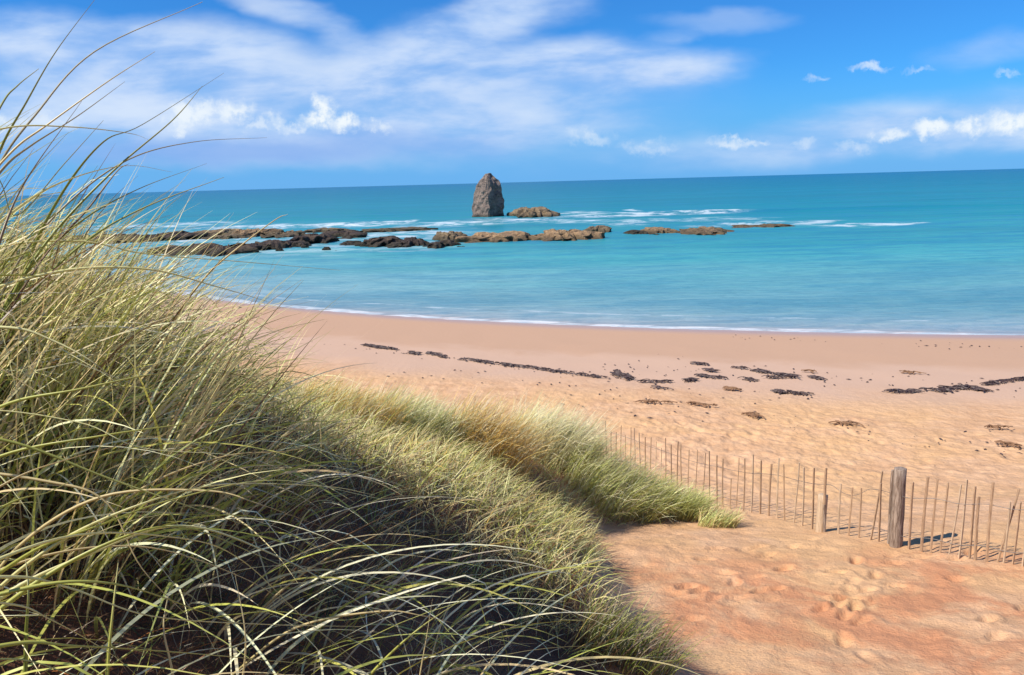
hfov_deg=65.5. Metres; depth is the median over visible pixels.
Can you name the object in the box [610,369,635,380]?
seaweed clump
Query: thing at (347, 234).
reef rock
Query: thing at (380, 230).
reef rock
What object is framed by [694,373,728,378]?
seaweed clump
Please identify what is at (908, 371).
seaweed clump
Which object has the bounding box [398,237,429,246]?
reef rock
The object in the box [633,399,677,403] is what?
seaweed clump
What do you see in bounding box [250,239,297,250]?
reef rock
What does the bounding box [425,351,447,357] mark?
seaweed clump
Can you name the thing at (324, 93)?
sky
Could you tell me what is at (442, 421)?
marram tussock
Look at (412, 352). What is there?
seaweed clump
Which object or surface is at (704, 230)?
reef rock
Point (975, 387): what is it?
seaweed clump
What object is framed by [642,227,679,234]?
reef rock
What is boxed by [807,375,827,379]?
seaweed clump
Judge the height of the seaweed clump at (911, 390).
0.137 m
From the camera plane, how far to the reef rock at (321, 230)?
126.64 m
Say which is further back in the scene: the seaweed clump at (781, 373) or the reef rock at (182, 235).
the reef rock at (182, 235)
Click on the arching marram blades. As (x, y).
(24, 587)
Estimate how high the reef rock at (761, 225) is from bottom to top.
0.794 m
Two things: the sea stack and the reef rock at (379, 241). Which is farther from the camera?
the sea stack
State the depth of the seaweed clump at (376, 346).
33.70 m
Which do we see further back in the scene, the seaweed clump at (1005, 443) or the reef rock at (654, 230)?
the reef rock at (654, 230)
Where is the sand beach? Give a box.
[0,279,1023,674]
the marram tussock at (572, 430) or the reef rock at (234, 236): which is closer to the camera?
the marram tussock at (572, 430)
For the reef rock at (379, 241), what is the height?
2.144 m
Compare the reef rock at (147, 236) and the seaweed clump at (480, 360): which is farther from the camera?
the reef rock at (147, 236)
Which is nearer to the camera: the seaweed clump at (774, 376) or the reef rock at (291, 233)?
the seaweed clump at (774, 376)
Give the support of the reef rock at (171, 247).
in the sea
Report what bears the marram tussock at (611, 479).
on the sand beach
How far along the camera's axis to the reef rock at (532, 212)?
161.34 m
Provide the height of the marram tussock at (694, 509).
0.761 m
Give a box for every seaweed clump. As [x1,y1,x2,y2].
[360,343,399,349]
[406,351,422,354]
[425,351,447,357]
[457,358,493,363]
[491,361,533,367]
[531,366,573,372]
[570,372,608,377]
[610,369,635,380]
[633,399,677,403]
[636,379,673,382]
[650,385,673,389]
[682,377,699,381]
[686,401,716,406]
[690,361,709,364]
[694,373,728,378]
[701,368,717,371]
[723,386,741,390]
[731,366,750,369]
[738,376,758,380]
[741,412,764,418]
[750,368,770,373]
[761,375,800,378]
[768,372,800,375]
[770,389,787,394]
[786,390,813,395]
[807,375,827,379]
[828,420,864,427]
[882,388,924,393]
[899,370,925,373]
[918,387,953,392]
[937,385,969,389]
[958,383,992,391]
[979,379,1007,384]
[984,424,1012,429]
[994,440,1021,448]
[1000,376,1023,381]
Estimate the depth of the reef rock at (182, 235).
116.24 m
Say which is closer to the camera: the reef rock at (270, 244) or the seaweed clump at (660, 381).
the seaweed clump at (660, 381)
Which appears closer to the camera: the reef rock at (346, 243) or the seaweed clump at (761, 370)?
the seaweed clump at (761, 370)
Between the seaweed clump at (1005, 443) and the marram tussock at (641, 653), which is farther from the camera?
the seaweed clump at (1005, 443)
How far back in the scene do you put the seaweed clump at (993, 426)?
19.54 m
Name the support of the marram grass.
on the sand beach
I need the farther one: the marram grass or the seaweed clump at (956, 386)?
the seaweed clump at (956, 386)
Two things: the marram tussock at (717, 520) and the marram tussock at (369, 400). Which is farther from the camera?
the marram tussock at (717, 520)
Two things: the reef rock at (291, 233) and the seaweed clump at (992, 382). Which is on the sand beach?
the seaweed clump at (992, 382)
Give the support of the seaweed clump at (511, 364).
on the sand beach
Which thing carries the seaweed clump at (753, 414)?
on the sand beach
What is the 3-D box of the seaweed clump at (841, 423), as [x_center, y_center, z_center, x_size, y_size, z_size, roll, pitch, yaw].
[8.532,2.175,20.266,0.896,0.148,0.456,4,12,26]
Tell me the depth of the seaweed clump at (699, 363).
28.68 m
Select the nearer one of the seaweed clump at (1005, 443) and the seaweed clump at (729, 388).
the seaweed clump at (1005, 443)
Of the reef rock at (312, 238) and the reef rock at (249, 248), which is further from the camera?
the reef rock at (312, 238)
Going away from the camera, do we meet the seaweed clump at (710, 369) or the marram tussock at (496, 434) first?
the marram tussock at (496, 434)
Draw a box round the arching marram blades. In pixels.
[0,1,704,674]
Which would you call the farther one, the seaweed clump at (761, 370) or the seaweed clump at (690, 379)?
the seaweed clump at (761, 370)
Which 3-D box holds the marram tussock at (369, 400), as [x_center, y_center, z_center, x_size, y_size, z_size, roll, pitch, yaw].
[-2.015,0.861,10.593,1.737,1.112,1.571,7,14,38]
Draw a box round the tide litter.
[302,337,1021,456]
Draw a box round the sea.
[0,169,1023,334]
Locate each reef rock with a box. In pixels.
[40,233,116,242]
[89,233,160,243]
[146,245,189,253]
[154,230,207,240]
[167,243,269,256]
[194,228,241,236]
[201,233,250,239]
[232,228,283,236]
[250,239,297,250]
[261,230,305,237]
[289,240,311,246]
[290,233,339,243]
[303,227,351,232]
[321,230,367,238]
[339,241,360,245]
[355,235,403,246]
[360,228,416,232]
[384,242,404,247]
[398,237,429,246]
[399,227,437,230]
[422,240,460,248]
[432,231,466,240]
[454,231,530,242]
[506,206,559,217]
[527,229,605,240]
[585,225,611,231]
[624,230,648,233]
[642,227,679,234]
[679,226,733,234]
[732,224,793,227]
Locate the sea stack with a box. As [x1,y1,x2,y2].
[471,174,504,216]
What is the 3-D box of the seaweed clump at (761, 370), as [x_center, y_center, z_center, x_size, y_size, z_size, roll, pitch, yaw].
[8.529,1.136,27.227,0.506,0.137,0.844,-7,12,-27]
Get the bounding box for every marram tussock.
[292,365,426,437]
[374,375,487,449]
[441,382,567,488]
[498,387,632,474]
[560,422,668,522]
[572,576,713,674]
[615,454,694,523]
[663,477,722,521]
[698,501,751,528]
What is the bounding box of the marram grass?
[0,104,726,674]
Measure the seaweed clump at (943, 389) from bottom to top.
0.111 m
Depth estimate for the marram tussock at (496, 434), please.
11.23 m
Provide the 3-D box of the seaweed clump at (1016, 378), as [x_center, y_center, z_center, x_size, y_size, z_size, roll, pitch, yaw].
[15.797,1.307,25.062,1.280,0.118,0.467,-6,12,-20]
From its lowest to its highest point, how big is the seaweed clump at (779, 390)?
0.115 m
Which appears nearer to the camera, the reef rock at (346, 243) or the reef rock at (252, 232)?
the reef rock at (346, 243)
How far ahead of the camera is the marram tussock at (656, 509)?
12.80 m
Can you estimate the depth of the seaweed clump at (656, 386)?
24.92 m
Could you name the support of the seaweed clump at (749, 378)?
on the sand beach
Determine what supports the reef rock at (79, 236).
in the sea
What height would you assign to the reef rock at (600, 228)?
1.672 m
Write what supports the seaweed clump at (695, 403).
on the sand beach
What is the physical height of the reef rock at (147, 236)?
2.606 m
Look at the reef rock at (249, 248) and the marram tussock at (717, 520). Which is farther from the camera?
the reef rock at (249, 248)
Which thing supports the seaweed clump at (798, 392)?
on the sand beach
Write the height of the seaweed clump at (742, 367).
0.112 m
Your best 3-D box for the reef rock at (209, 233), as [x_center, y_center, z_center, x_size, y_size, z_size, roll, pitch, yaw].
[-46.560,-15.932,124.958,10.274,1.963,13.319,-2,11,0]
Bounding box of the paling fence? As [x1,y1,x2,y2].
[605,421,1023,566]
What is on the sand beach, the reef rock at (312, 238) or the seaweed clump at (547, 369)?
the seaweed clump at (547, 369)
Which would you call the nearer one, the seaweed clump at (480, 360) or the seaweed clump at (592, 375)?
the seaweed clump at (592, 375)
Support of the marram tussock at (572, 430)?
on the sand beach
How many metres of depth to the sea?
77.44 m
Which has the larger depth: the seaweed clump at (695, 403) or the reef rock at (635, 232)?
the reef rock at (635, 232)
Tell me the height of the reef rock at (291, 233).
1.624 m
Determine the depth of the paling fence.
10.42 m
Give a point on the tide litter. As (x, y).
(753, 391)
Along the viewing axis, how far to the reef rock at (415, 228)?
125.10 m
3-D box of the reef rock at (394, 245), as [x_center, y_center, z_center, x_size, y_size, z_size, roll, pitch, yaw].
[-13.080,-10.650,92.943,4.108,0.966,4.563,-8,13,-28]
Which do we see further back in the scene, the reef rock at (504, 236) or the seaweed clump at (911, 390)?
the reef rock at (504, 236)
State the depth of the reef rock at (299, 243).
96.77 m
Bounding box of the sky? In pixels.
[0,0,1023,195]
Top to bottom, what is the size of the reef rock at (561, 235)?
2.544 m
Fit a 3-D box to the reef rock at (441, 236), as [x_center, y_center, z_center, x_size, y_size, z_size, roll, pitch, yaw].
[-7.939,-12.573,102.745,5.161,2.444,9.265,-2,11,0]
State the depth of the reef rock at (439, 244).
90.27 m

